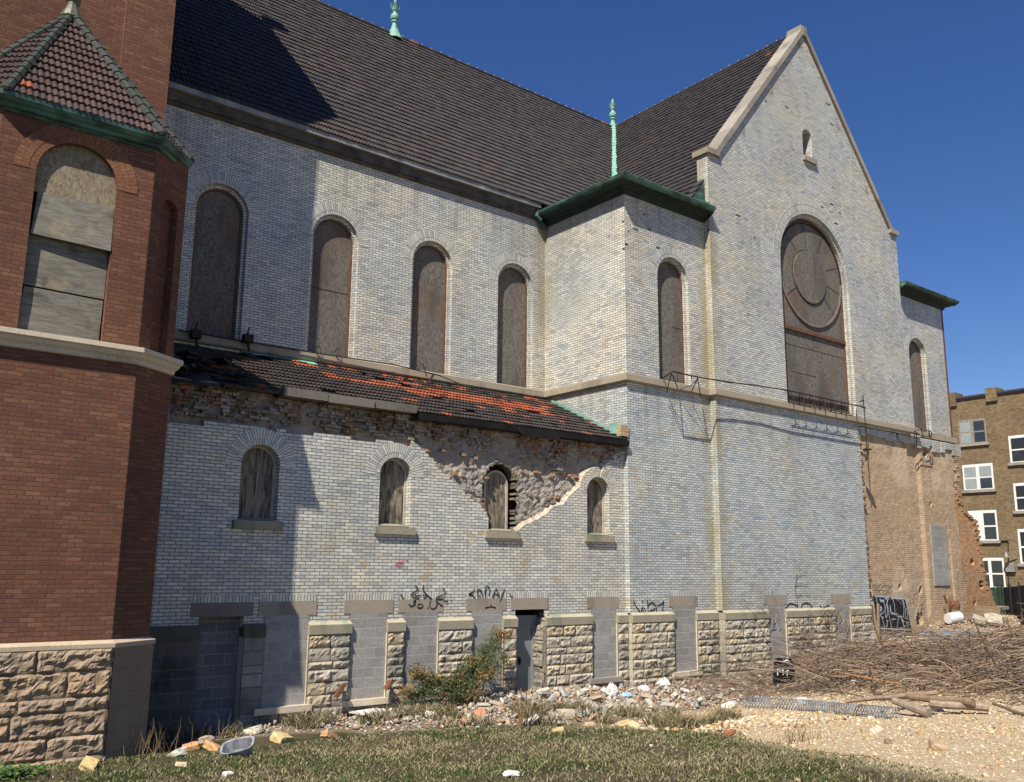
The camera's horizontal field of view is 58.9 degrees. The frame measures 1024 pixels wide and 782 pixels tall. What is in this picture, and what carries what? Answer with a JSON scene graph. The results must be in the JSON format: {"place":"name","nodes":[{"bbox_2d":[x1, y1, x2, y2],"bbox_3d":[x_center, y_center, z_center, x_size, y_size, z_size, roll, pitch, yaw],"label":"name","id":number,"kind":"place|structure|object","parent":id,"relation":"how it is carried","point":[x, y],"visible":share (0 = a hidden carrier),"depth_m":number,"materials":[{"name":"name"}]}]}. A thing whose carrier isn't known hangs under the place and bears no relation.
{"place":"outdoors","nodes":[
{"label":"outdoors","id":0,"kind":"place"},
{"bbox_2d":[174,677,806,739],"bbox_3d":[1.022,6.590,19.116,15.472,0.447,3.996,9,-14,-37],"label":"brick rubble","id":1,"kind":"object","parent":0,"point":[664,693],"visible":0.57,"depth_m":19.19,"materials":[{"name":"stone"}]},
{"bbox_2d":[476,703,488,708],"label":"broken brick","id":2,"kind":"object","parent":1,"relation":"on","point":[482,705],"visible":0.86,"depth_m":18.05,"materials":[{"name":"stone"}]},
{"bbox_2d":[522,693,533,700],"bbox_3d":[0.319,6.453,19.080,0.267,0.072,0.111,19,11,-2],"label":"broken brick","id":3,"kind":"object","parent":1,"relation":"on","point":[528,697],"visible":0.48,"depth_m":19.03,"materials":[{"name":"stone"}]},
{"bbox_2d":[661,702,675,706],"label":"broken brick","id":4,"kind":"object","parent":1,"relation":"on","point":[667,703],"visible":1,"depth_m":18.66,"materials":[{"name":"stone"}]},
{"bbox_2d":[0,722,983,781],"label":"grass","id":5,"kind":"structure","parent":0,"point":[693,735],"depth_m":12.71,"materials":[{"name":"plant"}]},
{"bbox_2d":[0,606,1023,781],"bbox_3d":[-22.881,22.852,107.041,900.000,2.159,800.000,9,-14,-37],"label":"ground","id":6,"kind":"structure","parent":0,"point":[264,740],"depth_m":13.17,"materials":[{"name":"soil"}]},
{"bbox_2d":[0,761,62,780],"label":"green weed","id":7,"kind":"object","parent":6,"relation":"on","point":[11,769],"visible":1,"depth_m":12.09,"materials":[{"name":"green plant"}]},
{"bbox_2d":[79,755,98,770],"bbox_3d":[-5.917,5.242,12.689,0.227,0.134,0.333,22,1,-9],"label":"loose rock","id":8,"kind":"object","parent":6,"relation":"on","point":[88,762],"visible":0.76,"depth_m":12.64,"materials":[{"name":"stone"}]},
{"bbox_2d":[106,717,192,755],"bbox_3d":[-5.745,5.410,14.163,1.502,0.636,0.824,9,-14,-37],"label":"dead weed","id":9,"kind":"object","parent":6,"relation":"on","point":[159,741],"visible":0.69,"depth_m":14.19,"materials":[{"name":"plant"}]},
{"bbox_2d":[166,746,186,756],"bbox_3d":[-5.080,5.508,13.765,0.224,0.137,0.319,-11,-20,-49],"label":"loose rock","id":10,"kind":"object","parent":6,"relation":"on","point":[181,751],"visible":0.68,"depth_m":13.67,"materials":[{"name":"stone"}]},
{"bbox_2d":[175,762,187,766],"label":"loose rock","id":11,"kind":"object","parent":6,"relation":"on","point":[179,764],"visible":0.94,"depth_m":12.88,"materials":[{"name":"stone"}]},
{"bbox_2d":[182,741,199,750],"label":"loose rock","id":12,"kind":"object","parent":6,"relation":"on","point":[195,745],"visible":0.67,"depth_m":14.72,"materials":[{"name":"stone"}]},
{"bbox_2d":[193,735,213,743],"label":"loose rock","id":13,"kind":"object","parent":6,"relation":"on","point":[201,739],"visible":0.63,"depth_m":15.30,"materials":[{"name":"stone"}]},
{"bbox_2d":[202,739,220,750],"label":"loose rock","id":14,"kind":"object","parent":6,"relation":"on","point":[209,745],"visible":0.73,"depth_m":14.72,"materials":[{"name":"stone"}]},
{"bbox_2d":[180,714,244,742],"bbox_3d":[-5.201,5.791,15.634,0.573,0.497,1.200,-6,-13,31],"label":"dead weed","id":15,"kind":"object","parent":6,"relation":"on","point":[212,729],"visible":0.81,"depth_m":15.66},
{"bbox_2d":[222,771,232,775],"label":"loose rock","id":16,"kind":"object","parent":6,"relation":"on","point":[225,773],"visible":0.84,"depth_m":12.29,"materials":[{"name":"stone"}]},
{"bbox_2d":[219,736,254,756],"bbox_3d":[-4.203,5.476,13.884,0.517,0.348,0.341,1,-11,-2],"label":"metal basin","id":17,"kind":"object","parent":6,"relation":"on","point":[240,746],"visible":0.83,"depth_m":13.98,"materials":[{"name":"metal"}]},
{"bbox_2d":[244,724,263,733],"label":"loose rock","id":18,"kind":"object","parent":6,"relation":"on","point":[256,729],"visible":0.77,"depth_m":16.30,"materials":[{"name":"stone"}]},
{"bbox_2d":[270,732,293,743],"bbox_3d":[-3.939,5.949,15.528,0.263,0.166,0.390,16,-13,27],"label":"loose rock","id":19,"kind":"object","parent":6,"relation":"on","point":[279,737],"visible":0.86,"depth_m":15.41,"materials":[{"name":"stone"}]},
{"bbox_2d":[320,730,337,737],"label":"loose rock","id":20,"kind":"object","parent":6,"relation":"on","point":[327,734],"visible":0.81,"depth_m":15.85,"materials":[{"name":"stone"}]},
{"bbox_2d":[327,695,362,717],"bbox_3d":[-3.353,6.253,18.001,0.761,0.498,0.622,9,-14,-37],"label":"dead weed","id":21,"kind":"object","parent":6,"relation":"on","point":[341,709],"visible":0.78,"depth_m":18.08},
{"bbox_2d":[348,708,399,717],"bbox_3d":[-2.537,6.355,17.960,1.008,0.074,1.329,9,-14,-37],"label":"white board","id":22,"kind":"object","parent":6,"relation":"on","point":[365,710],"visible":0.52,"depth_m":18.05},
{"bbox_2d":[425,711,435,717],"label":"loose rock","id":23,"kind":"object","parent":6,"relation":"on","point":[429,714],"visible":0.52,"depth_m":17.48,"materials":[{"name":"stone"}]},
{"bbox_2d":[147,696,745,743],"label":"dry grass","id":24,"kind":"structure","parent":6,"relation":"on","point":[671,719],"depth_m":16.86,"materials":[{"name":"plant"}]},
{"bbox_2d":[527,714,538,725],"bbox_3d":[0.394,6.053,16.701,0.221,0.072,0.114,-26,28,-22],"label":"broken brick","id":25,"kind":"object","parent":24,"relation":"on","point":[535,719],"visible":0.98,"depth_m":16.67,"materials":[{"name":"stone"}]},
{"bbox_2d":[394,622,511,706],"bbox_3d":[-1.034,5.790,19.149,3.332,1.682,1.578,9,-14,-37],"label":"evergreen shrub","id":26,"kind":"object","parent":6,"relation":"on","point":[463,689],"visible":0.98,"depth_m":18.84,"materials":[{"name":"green plant"}]},
{"bbox_2d":[473,708,486,717],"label":"loose rock","id":27,"kind":"object","parent":6,"relation":"on","point":[478,712],"visible":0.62,"depth_m":17.46,"materials":[{"name":"stone"}]},
{"bbox_2d":[160,678,819,744],"bbox_3d":[0.981,6.619,19.073,15.639,0.338,3.980,9,-14,-37],"label":"rubble","id":28,"kind":"object","parent":6,"relation":"on","point":[434,724],"visible":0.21,"depth_m":17.36,"materials":[{"name":"stone"}]},
{"bbox_2d":[489,700,503,705],"bbox_3d":[-0.323,6.381,18.531,0.300,0.072,0.115,14,-30,4],"label":"broken brick","id":29,"kind":"object","parent":28,"relation":"on","point":[493,702],"visible":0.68,"depth_m":18.49,"materials":[{"name":"brick"}]},
{"bbox_2d":[536,687,549,693],"bbox_3d":[0.670,6.503,19.672,0.297,0.072,0.113,-13,16,-7],"label":"broken brick","id":30,"kind":"object","parent":28,"relation":"on","point":[544,689],"visible":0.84,"depth_m":19.66,"materials":[{"name":"brick"}]},
{"bbox_2d":[538,691,549,695],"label":"broken brick","id":31,"kind":"object","parent":28,"relation":"on","point":[545,693],"visible":1,"depth_m":19.33,"materials":[{"name":"brick"}]},
{"bbox_2d":[558,686,567,697],"bbox_3d":[1.109,6.499,19.560,0.113,0.072,0.298,45,4,-36],"label":"broken brick","id":32,"kind":"object","parent":28,"relation":"on","point":[562,691],"visible":0.82,"depth_m":19.52,"materials":[{"name":"stone"}]},
{"bbox_2d":[640,693,651,698],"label":"broken brick","id":33,"kind":"object","parent":28,"relation":"on","point":[644,696],"visible":0.64,"depth_m":19.89,"materials":[{"name":"stone"}]},
{"bbox_2d":[682,696,692,702],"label":"broken brick","id":34,"kind":"object","parent":28,"relation":"on","point":[684,698],"visible":0.72,"depth_m":19.71,"materials":[{"name":"stone"}]},
{"bbox_2d":[0,0,996,769],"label":"church","id":35,"kind":"structure","parent":6,"relation":"on","point":[362,360],"depth_m":23.19,"materials":[{"name":"brick"}]},
{"bbox_2d":[13,124,137,340],"bbox_3d":[-6.987,-2.538,14.376,1.840,3.500,0.220,9,-14,-37],"label":"turret window","id":36,"kind":"structure","parent":35,"relation":"in","point":[70,235],"depth_m":14.34,"materials":[{"name":"wood"}]},
{"bbox_2d":[186,170,260,338],"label":"window","id":37,"kind":"structure","parent":35,"relation":"in","point":[212,303],"depth_m":21.72,"materials":[{"name":"wood"}]},
{"bbox_2d":[225,428,294,529],"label":"window","id":38,"kind":"structure","parent":35,"relation":"in","point":[258,464],"depth_m":18.10,"materials":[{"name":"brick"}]},
{"bbox_2d":[301,203,369,356],"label":"window","id":39,"kind":"structure","parent":35,"relation":"in","point":[329,319],"depth_m":23.57,"materials":[{"name":"wood"}]},
{"bbox_2d":[333,683,345,698],"bbox_3d":[-3.430,5.926,17.966,0.228,0.257,0.558,-3,-12,19],"label":"rusty plate","id":40,"kind":"object","parent":35,"relation":"attached to","point":[339,690],"visible":1,"depth_m":17.90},
{"bbox_2d":[383,678,393,689],"bbox_3d":[-2.558,6.015,18.649,0.219,0.202,0.555,-3,-12,17],"label":"rusty plate","id":41,"kind":"object","parent":35,"relation":"attached to","point":[388,684],"visible":1,"depth_m":18.63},
{"bbox_2d":[367,443,423,534],"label":"window","id":42,"kind":"structure","parent":35,"relation":"in","point":[393,476],"depth_m":20.01,"materials":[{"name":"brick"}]},
{"bbox_2d":[403,230,461,373],"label":"window","id":43,"kind":"structure","parent":35,"relation":"in","point":[430,267],"depth_m":25.40,"materials":[{"name":"wood"}]},
{"bbox_2d":[482,470,519,538],"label":"window","id":44,"kind":"structure","parent":35,"relation":"in","point":[495,488],"depth_m":21.80,"materials":[{"name":"wood"}]},
{"bbox_2d":[489,253,540,387],"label":"window","id":45,"kind":"structure","parent":35,"relation":"in","point":[512,287],"depth_m":27.21,"materials":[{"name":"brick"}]},
{"bbox_2d":[515,609,541,692],"bbox_3d":[0.246,6.303,21.816,1.300,2.300,0.750,9,-14,-37],"label":"steel door","id":46,"kind":"structure","parent":35,"relation":"in","point":[527,619],"depth_m":21.77,"materials":[{"name":"black paint"}]},
{"bbox_2d":[584,469,617,541],"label":"window","id":47,"kind":"structure","parent":35,"relation":"in","point":[594,488],"depth_m":23.77,"materials":[{"name":"wood"}]},
{"bbox_2d":[650,247,694,383],"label":"window","id":48,"kind":"structure","parent":35,"relation":"in","point":[670,304],"depth_m":26.48,"materials":[{"name":"wood"}]},
{"bbox_2d":[799,124,817,165],"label":"attic window","id":49,"kind":"structure","parent":35,"relation":"in","point":[806,158],"depth_m":31.72,"materials":[{"name":"stone"}]},
{"bbox_2d":[757,573,860,643],"bbox_3d":[9.136,6.639,27.774,5.480,2.098,0.181,9,-14,-37],"label":"bare vine","id":50,"kind":"object","parent":35,"relation":"attached to","point":[822,615],"visible":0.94,"depth_m":27.77,"materials":[{"name":"plant"}]},
{"bbox_2d":[773,203,854,414],"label":"great window","id":51,"kind":"structure","parent":35,"relation":"in","point":[813,317],"depth_m":30.84,"materials":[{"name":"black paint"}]},
{"bbox_2d":[905,330,929,431],"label":"window","id":52,"kind":"structure","parent":35,"relation":"in","point":[910,346],"depth_m":35.00,"materials":[{"name":"wood"}]},
{"bbox_2d":[943,594,959,611],"bbox_3d":[15.943,7.732,32.963,0.630,0.676,0.406,0,-11,5],"label":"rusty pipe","id":53,"kind":"object","parent":35,"relation":"attached to","point":[954,604],"visible":0.84,"depth_m":32.84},
{"bbox_2d":[973,605,1001,613],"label":"timber beam","id":54,"kind":"structure","parent":35,"relation":"attached to","point":[988,609],"depth_m":34.26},
{"bbox_2d":[502,770,519,776],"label":"litter","id":55,"kind":"object","parent":6,"relation":"on","point":[509,773],"visible":0.98,"depth_m":11.30,"materials":[{"name":"paper"}]},
{"bbox_2d":[518,688,532,726],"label":"dead weed","id":56,"kind":"object","parent":6,"relation":"on","point":[521,719],"visible":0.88,"depth_m":16.45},
{"bbox_2d":[547,694,555,702],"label":"broken brick","id":57,"kind":"object","parent":6,"relation":"on","point":[552,696],"visible":0.7,"depth_m":19.02,"materials":[{"name":"stone"}]},
{"bbox_2d":[551,726,564,731],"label":"loose rock","id":58,"kind":"object","parent":6,"relation":"on","point":[561,728],"visible":0.68,"depth_m":15.82,"materials":[{"name":"stone"}]},
{"bbox_2d":[512,695,616,721],"bbox_3d":[0.869,6.031,17.308,2.117,0.521,1.230,3,-11,-12],"label":"dead weed","id":59,"kind":"object","parent":6,"relation":"on","point":[560,709],"visible":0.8,"depth_m":17.18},
{"bbox_2d":[557,709,582,719],"bbox_3d":[1.107,6.228,17.451,0.497,0.209,0.350,-11,-30,33],"label":"loose rock","id":60,"kind":"object","parent":6,"relation":"on","point":[570,713],"visible":0.66,"depth_m":17.31,"materials":[{"name":"stone"}]},
{"bbox_2d":[584,722,595,726],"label":"loose rock","id":61,"kind":"object","parent":6,"relation":"on","point":[591,724],"visible":0.83,"depth_m":16.55,"materials":[{"name":"stone"}]},
{"bbox_2d":[592,694,604,701],"bbox_3d":[1.818,6.503,19.198,0.285,0.071,0.114,-30,-64,36],"label":"broken brick","id":62,"kind":"object","parent":6,"relation":"on","point":[598,697],"visible":0.9,"depth_m":19.15,"materials":[{"name":"stone"}]},
{"bbox_2d":[602,702,613,713],"bbox_3d":[1.889,6.312,18.023,0.291,0.073,0.114,-29,19,-25],"label":"broken brick","id":63,"kind":"object","parent":6,"relation":"on","point":[610,704],"visible":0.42,"depth_m":18.01,"materials":[{"name":"stone"}]},
{"bbox_2d":[606,682,618,697],"bbox_3d":[2.204,6.564,19.876,0.307,0.388,0.251,9,-14,-37],"label":"plastic bag","id":64,"kind":"object","parent":6,"relation":"on","point":[611,689],"visible":0.78,"depth_m":19.80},
{"bbox_2d":[615,719,629,726],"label":"loose rock","id":65,"kind":"object","parent":6,"relation":"on","point":[623,723],"visible":0.65,"depth_m":16.45,"materials":[{"name":"stone"}]},
{"bbox_2d":[620,692,632,697],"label":"litter","id":66,"kind":"object","parent":6,"relation":"on","point":[625,694],"visible":0.75,"depth_m":20.19,"materials":[{"name":"blue plastic"}]},
{"bbox_2d":[627,720,640,727],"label":"loose rock","id":67,"kind":"object","parent":6,"relation":"on","point":[632,723],"visible":0.61,"depth_m":16.23,"materials":[{"name":"stone"}]},
{"bbox_2d":[637,685,650,691],"bbox_3d":[3.149,7.123,21.698,0.361,0.200,0.308,9,-14,-37],"label":"plastic bag","id":68,"kind":"object","parent":6,"relation":"on","point":[643,687],"visible":0.71,"depth_m":21.62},
{"bbox_2d":[644,698,653,706],"bbox_3d":[2.882,6.545,18.973,0.114,0.073,0.286,0,23,-21],"label":"broken brick","id":69,"kind":"object","parent":6,"relation":"on","point":[646,700],"visible":0.54,"depth_m":18.99,"materials":[{"name":"stone"}]},
{"bbox_2d":[655,677,670,688],"bbox_3d":[3.821,7.351,22.860,0.373,0.299,0.398,-4,-12,22],"label":"plastic bag","id":70,"kind":"object","parent":6,"relation":"on","point":[663,682],"visible":0.73,"depth_m":22.75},
{"bbox_2d":[712,704,731,739],"bbox_3d":[3.332,5.244,14.375,0.345,0.605,0.020,1,-11,-2],"label":"dead weed","id":71,"kind":"object","parent":6,"relation":"on","point":[722,724],"visible":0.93,"depth_m":14.36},
{"bbox_2d":[721,701,736,707],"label":"loose rock","id":72,"kind":"object","parent":6,"relation":"on","point":[733,704],"visible":0.61,"depth_m":18.92,"materials":[{"name":"stone"}]},
{"bbox_2d":[722,729,735,735],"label":"loose rock","id":73,"kind":"object","parent":6,"relation":"on","point":[730,731],"visible":0.83,"depth_m":14.80,"materials":[{"name":"stone"}]},
{"bbox_2d":[618,667,851,700],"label":"twig litter","id":74,"kind":"object","parent":6,"relation":"on","point":[762,689],"visible":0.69,"depth_m":22.09,"materials":[{"name":"wood"}]},
{"bbox_2d":[773,658,794,683],"bbox_3d":[6.974,7.166,23.230,0.900,0.669,0.092,9,-14,-37],"label":"painted board","id":75,"kind":"object","parent":6,"relation":"on","point":[780,676],"visible":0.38,"depth_m":23.15,"materials":[{"name":"black paint"}]},
{"bbox_2d":[740,718,836,746],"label":"gravel","id":76,"kind":"structure","parent":6,"relation":"on","point":[790,741],"depth_m":13.69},
{"bbox_2d":[792,697,806,703],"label":"loose rock","id":77,"kind":"object","parent":6,"relation":"on","point":[805,698],"visible":0.48,"depth_m":19.05,"materials":[{"name":"stone"}]},
{"bbox_2d":[740,697,900,718],"bbox_3d":[5.937,6.143,17.616,0.522,0.453,3.527,8,-14,-35],"label":"chain link roll","id":78,"kind":"object","parent":6,"relation":"on","point":[813,704],"visible":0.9,"depth_m":17.41,"materials":[{"name":"metal"}]},
{"bbox_2d":[643,587,1023,706],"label":"brush pile","id":79,"kind":"object","parent":6,"relation":"on","point":[876,655],"visible":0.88,"depth_m":21.86,"materials":[{"name":"wood"}]},
{"bbox_2d":[793,661,818,674],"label":"branch","id":80,"kind":"object","parent":79,"relation":"on","point":[806,667],"visible":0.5,"depth_m":22.97,"materials":[{"name":"brown plant"}]},
{"bbox_2d":[803,664,901,684],"bbox_3d":[7.774,6.794,22.000,0.051,0.074,5.044,3,-12,-14],"label":"branch","id":81,"kind":"object","parent":79,"relation":"on","point":[884,681],"visible":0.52,"depth_m":20.68,"materials":[{"name":"brown plant"}]},
{"bbox_2d":[869,725,884,733],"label":"loose rock","id":82,"kind":"object","parent":6,"relation":"on","point":[877,729],"visible":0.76,"depth_m":14.18,"materials":[{"name":"stone"}]},
{"bbox_2d":[877,603,879,640],"bbox_3d":[11.925,7.608,29.553,0.097,1.341,0.329,-8,-14,38],"label":"wooden post","id":83,"kind":"object","parent":6,"relation":"on","point":[878,613],"visible":0.57,"depth_m":29.59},
{"bbox_2d":[745,593,1023,697],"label":"cut branches","id":84,"kind":"object","parent":6,"relation":"on","point":[990,640],"visible":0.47,"depth_m":22.86,"materials":[{"name":"wood"}]},
{"bbox_2d":[884,738,892,743],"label":"loose rock","id":85,"kind":"object","parent":6,"relation":"on","point":[887,740],"visible":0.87,"depth_m":13.07,"materials":[{"name":"stone"}]},
{"bbox_2d":[844,690,937,702],"bbox_3d":[7.177,5.774,17.114,2.658,0.113,0.108,7,-13,-31],"label":"log","id":86,"kind":"object","parent":6,"relation":"on","point":[898,696],"visible":0.84,"depth_m":17.01,"materials":[{"name":"wood"}]},
{"bbox_2d":[872,605,916,683],"bbox_3d":[9.287,6.152,21.935,1.046,1.906,0.043,1,-11,0],"label":"sapling","id":87,"kind":"object","parent":6,"relation":"on","point":[881,642],"visible":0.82,"depth_m":21.94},
{"bbox_2d":[891,697,931,717],"bbox_3d":[7.250,5.748,16.477,0.172,0.263,0.802,6,-12,-24],"label":"log","id":88,"kind":"object","parent":6,"relation":"on","point":[923,711],"visible":1,"depth_m":16.36,"materials":[{"name":"wood"}]},
{"bbox_2d":[927,738,946,750],"bbox_3d":[5.863,4.893,12.484,0.221,0.137,0.319,13,-8,18],"label":"loose rock","id":89,"kind":"object","parent":6,"relation":"on","point":[934,745],"visible":0.85,"depth_m":12.38,"materials":[{"name":"stone"}]},
{"bbox_2d":[854,615,1021,650],"bbox_3d":[16.242,8.472,31.968,13.618,0.931,2.500,9,-14,-37],"label":"rubble","id":90,"kind":"object","parent":6,"relation":"on","point":[1012,617],"visible":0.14,"depth_m":32.13,"materials":[{"name":"stone"}]},
{"bbox_2d":[930,707,945,711],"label":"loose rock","id":91,"kind":"object","parent":6,"relation":"on","point":[936,709],"visible":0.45,"depth_m":16.85,"materials":[{"name":"stone"}]},
{"bbox_2d":[944,612,963,623],"bbox_3d":[15.701,8.053,32.244,0.597,0.422,0.380,5,-12,-19],"label":"white bucket","id":92,"kind":"object","parent":6,"relation":"on","point":[950,617],"visible":0.85,"depth_m":32.12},
{"bbox_2d":[929,700,988,711],"bbox_3d":[8.020,5.655,16.299,0.962,0.161,0.153,-3,-12,16],"label":"log","id":93,"kind":"object","parent":6,"relation":"on","point":[956,705],"visible":0.97,"depth_m":16.26,"materials":[{"name":"wood"}]},
{"bbox_2d":[896,693,975,706],"bbox_3d":[7.804,5.688,16.800,0.148,0.201,1.601,7,-13,-28],"label":"log","id":94,"kind":"object","parent":93,"relation":"on","point":[966,701],"visible":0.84,"depth_m":16.61,"materials":[{"name":"wood"}]},
{"bbox_2d":[971,614,986,626],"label":"loose rock","id":95,"kind":"object","parent":6,"relation":"on","point":[975,616],"visible":0.47,"depth_m":32.11,"materials":[{"name":"stone"}]},
{"bbox_2d":[952,610,985,618],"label":"timber beam","id":96,"kind":"structure","parent":95,"relation":"on","point":[969,613],"depth_m":32.51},
{"bbox_2d":[949,387,1023,586],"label":"apartment building","id":97,"kind":"structure","parent":6,"relation":"on","point":[988,428],"depth_m":53.93,"materials":[{"name":"beige brick"}]},
{"bbox_2d":[956,412,989,446],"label":"window","id":98,"kind":"structure","parent":97,"relation":"in","point":[972,432],"depth_m":55.36,"materials":[{"name":"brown wood"}]},
{"bbox_2d":[960,457,996,492],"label":"window","id":99,"kind":"structure","parent":97,"relation":"in","point":[977,478],"depth_m":54.76,"materials":[{"name":"white glass"}]},
{"bbox_2d":[965,504,1000,542],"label":"window","id":100,"kind":"structure","parent":97,"relation":"in","point":[987,519],"depth_m":54.01,"materials":[{"name":"white glass"}]},
{"bbox_2d":[981,551,1005,586],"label":"window","id":101,"kind":"structure","parent":97,"relation":"in","point":[994,567],"depth_m":53.32,"materials":[{"name":"white glass"}]},
{"bbox_2d":[1006,428,1023,465],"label":"window","id":102,"kind":"structure","parent":97,"relation":"in","point":[1016,443],"depth_m":53.24,"materials":[{"name":"white glass"}]},
{"bbox_2d":[1011,476,1023,513],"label":"window","id":103,"kind":"structure","parent":97,"relation":"in","point":[1018,488],"depth_m":52.80,"materials":[{"name":"white glass"}]},
{"bbox_2d":[1015,522,1023,565],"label":"window","id":104,"kind":"structure","parent":97,"relation":"in","point":[1019,525],"depth_m":52.38,"materials":[{"name":"white glass"}]},
{"bbox_2d":[972,618,1013,692],"bbox_3d":[10.459,5.759,19.704,0.784,1.609,0.052,1,-11,-1],"label":"sapling","id":105,"kind":"object","parent":6,"relation":"on","point":[993,660],"visible":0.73,"depth_m":19.71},
{"bbox_2d":[984,613,1004,627],"bbox_3d":[17.401,8.349,32.743,0.658,0.403,0.981,2,-30,34],"label":"loose rock","id":106,"kind":"object","parent":6,"relation":"on","point":[988,616],"visible":0.45,"depth_m":32.41,"materials":[{"name":"stone"}]},
{"bbox_2d":[986,584,1008,612],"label":"screened fence","id":107,"kind":"object","parent":6,"relation":"on","point":[997,595],"visible":0.27,"depth_m":41.63,"materials":[{"name":"fabric"}]},
{"bbox_2d":[997,606,1008,609],"bbox_3d":[19.647,8.838,36.999,1.600,0.120,0.800,9,-14,-37],"label":"concrete slab","id":108,"kind":"object","parent":6,"relation":"on","point":[1005,607],"depth_m":36.78,"materials":[{"name":"concrete"}]},
{"bbox_2d":[992,702,1023,715],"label":"log","id":109,"kind":"object","parent":6,"relation":"on","point":[1012,710],"visible":0.99,"depth_m":16.09,"materials":[{"name":"wood"}]},
{"bbox_2d":[1000,582,1023,624],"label":"screened fence","id":110,"kind":"object","parent":6,"relation":"on","point":[1014,595],"visible":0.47,"depth_m":35.60,"materials":[{"name":"metal"}]},
{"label":"steel pole","id":111,"kind":"object","parent":6,"relation":"on","visible":0},
{"bbox_2d":[919,630,981,632],"bbox_3d":[15.013,8.213,31.010,2.154,0.106,0.075,0,-11,1],"label":"steel pole","id":112,"kind":"object","parent":111,"relation":"on","point":[946,630],"visible":0.19,"depth_m":30.99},
{"bbox_2d":[319,0,1023,395],"label":"sky","id":113,"kind":"structure","parent":0,"point":[929,94],"materials":[{"name":"blue"}]},
{"bbox_2d":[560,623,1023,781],"bbox_3d":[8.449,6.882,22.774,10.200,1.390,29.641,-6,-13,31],"label":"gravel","id":114,"kind":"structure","parent":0,"point":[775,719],"depth_m":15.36,"materials":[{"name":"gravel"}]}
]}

